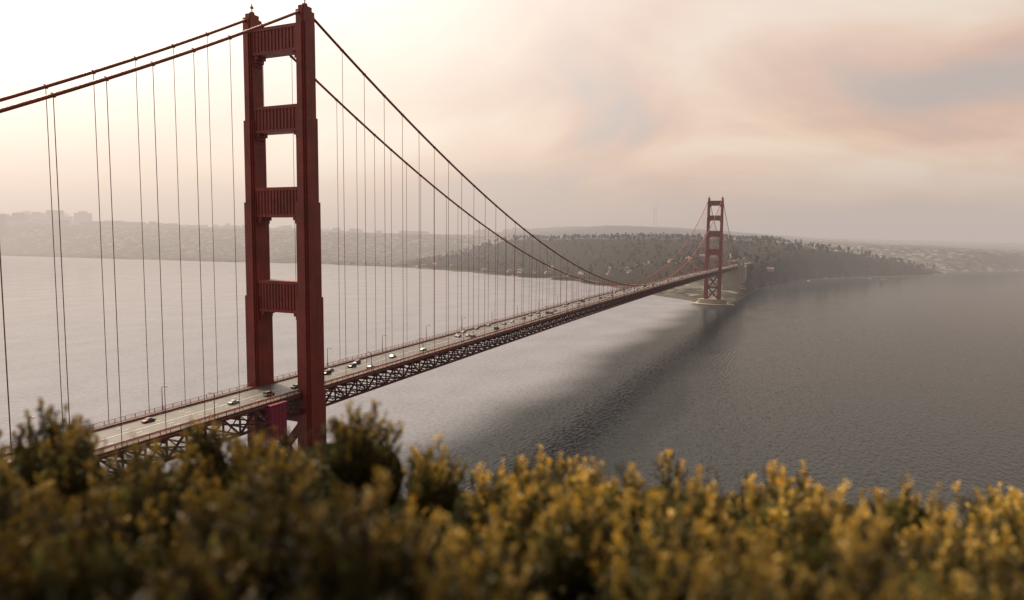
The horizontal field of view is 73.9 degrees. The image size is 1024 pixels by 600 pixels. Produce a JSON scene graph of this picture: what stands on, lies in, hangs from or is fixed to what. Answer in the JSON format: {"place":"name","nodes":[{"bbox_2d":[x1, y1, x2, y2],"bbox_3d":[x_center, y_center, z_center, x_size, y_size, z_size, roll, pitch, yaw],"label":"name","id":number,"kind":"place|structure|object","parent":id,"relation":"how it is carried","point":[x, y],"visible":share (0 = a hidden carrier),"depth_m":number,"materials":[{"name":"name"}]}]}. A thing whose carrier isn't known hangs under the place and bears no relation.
{"place":"outdoors","nodes":[
{"label":"outdoors","id":0,"kind":"place"},
{"bbox_2d":[8,442,909,599],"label":"headland","id":1,"kind":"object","parent":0,"point":[456,515],"depth_m":3.44,"materials":[{"name":"soil"}]},
{"bbox_2d":[0,397,1023,599],"bbox_3d":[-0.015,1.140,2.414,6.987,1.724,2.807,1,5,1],"label":"bushes","id":2,"kind":"object","parent":1,"relation":"on","point":[131,539],"visible":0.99,"depth_m":2.08,"materials":[{"name":"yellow plant"}]},
{"bbox_2d":[242,0,723,457],"bbox_3d":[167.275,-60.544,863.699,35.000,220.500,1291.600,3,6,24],"label":"bridge towers","id":3,"kind":"structure","parent":0,"point":[301,298],"depth_m":276.47,"materials":[{"name":"red metal"}]},
{"bbox_2d":[0,10,736,463],"bbox_3d":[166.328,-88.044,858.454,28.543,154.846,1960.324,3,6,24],"label":"suspension cables","id":4,"kind":"object","parent":3,"relation":"attached to","point":[106,80],"visible":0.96,"depth_m":260.00,"materials":[{"name":"red metal"}]},
{"bbox_2d":[0,256,1023,528],"bbox_3d":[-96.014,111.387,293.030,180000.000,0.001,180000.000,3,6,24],"label":"water","id":5,"kind":"structure","parent":0,"point":[864,384],"depth_m":730.34,"materials":[{"name":"grey liquid"}]},
{"bbox_2d":[690,258,746,306],"bbox_3d":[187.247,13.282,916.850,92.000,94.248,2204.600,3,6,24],"label":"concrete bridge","id":6,"kind":"structure","parent":5,"relation":"on","point":[733,280],"depth_m":1755.33,"materials":[{"name":"beige concrete"}]},
{"bbox_2d":[0,221,1023,303],"bbox_3d":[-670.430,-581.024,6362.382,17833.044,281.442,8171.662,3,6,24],"label":"land","id":7,"kind":"structure","parent":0,"point":[31,238],"depth_m":3736.32,"materials":[{"name":"green plant"}]},
{"bbox_2d":[0,210,528,233],"bbox_3d":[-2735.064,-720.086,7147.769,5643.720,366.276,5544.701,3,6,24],"label":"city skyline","id":8,"kind":"structure","parent":7,"relation":"on","point":[83,217],"depth_m":6000.33},
{"bbox_2d":[4,262,752,478],"bbox_3d":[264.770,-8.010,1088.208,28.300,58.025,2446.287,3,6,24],"label":"bridge deck","id":9,"kind":"structure","parent":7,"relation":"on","point":[253,400],"depth_m":320.04,"materials":[{"name":"asphalt"}]},
{"bbox_2d":[264,401,286,441],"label":"paint tarp","id":10,"kind":"object","parent":9,"relation":"on","point":[276,414],"visible":0.68,"depth_m":260.74,"materials":[{"name":"red fabric"}]},
{"bbox_2d":[9,262,746,467],"bbox_3d":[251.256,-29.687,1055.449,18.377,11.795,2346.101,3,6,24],"label":"cars","id":11,"kind":"object","parent":9,"relation":"on","point":[267,393],"visible":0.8,"depth_m":356.10,"materials":[{"name":"paint"}]},
{"bbox_2d":[29,264,726,442],"bbox_3d":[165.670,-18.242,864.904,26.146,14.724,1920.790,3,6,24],"label":"street lamps","id":12,"kind":"object","parent":9,"relation":"on","point":[426,334],"visible":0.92,"depth_m":412.85,"materials":[{"name":"beige metal"}]},
{"bbox_2d":[350,254,776,290],"bbox_3d":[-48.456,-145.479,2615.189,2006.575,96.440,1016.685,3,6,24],"label":"buildings","id":13,"kind":"structure","parent":7,"relation":"on","point":[769,269],"depth_m":2474.92,"materials":[{"name":"grey"}]},
{"bbox_2d":[417,232,935,279],"bbox_3d":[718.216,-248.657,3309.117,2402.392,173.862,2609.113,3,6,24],"label":"trees","id":14,"kind":"object","parent":7,"relation":"on","point":[626,236],"visible":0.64,"depth_m":2860.57,"materials":[{"name":"green plant"}]},
{"bbox_2d":[0,0,1023,241],"label":"sky","id":15,"kind":"structure","parent":0,"point":[868,119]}
]}

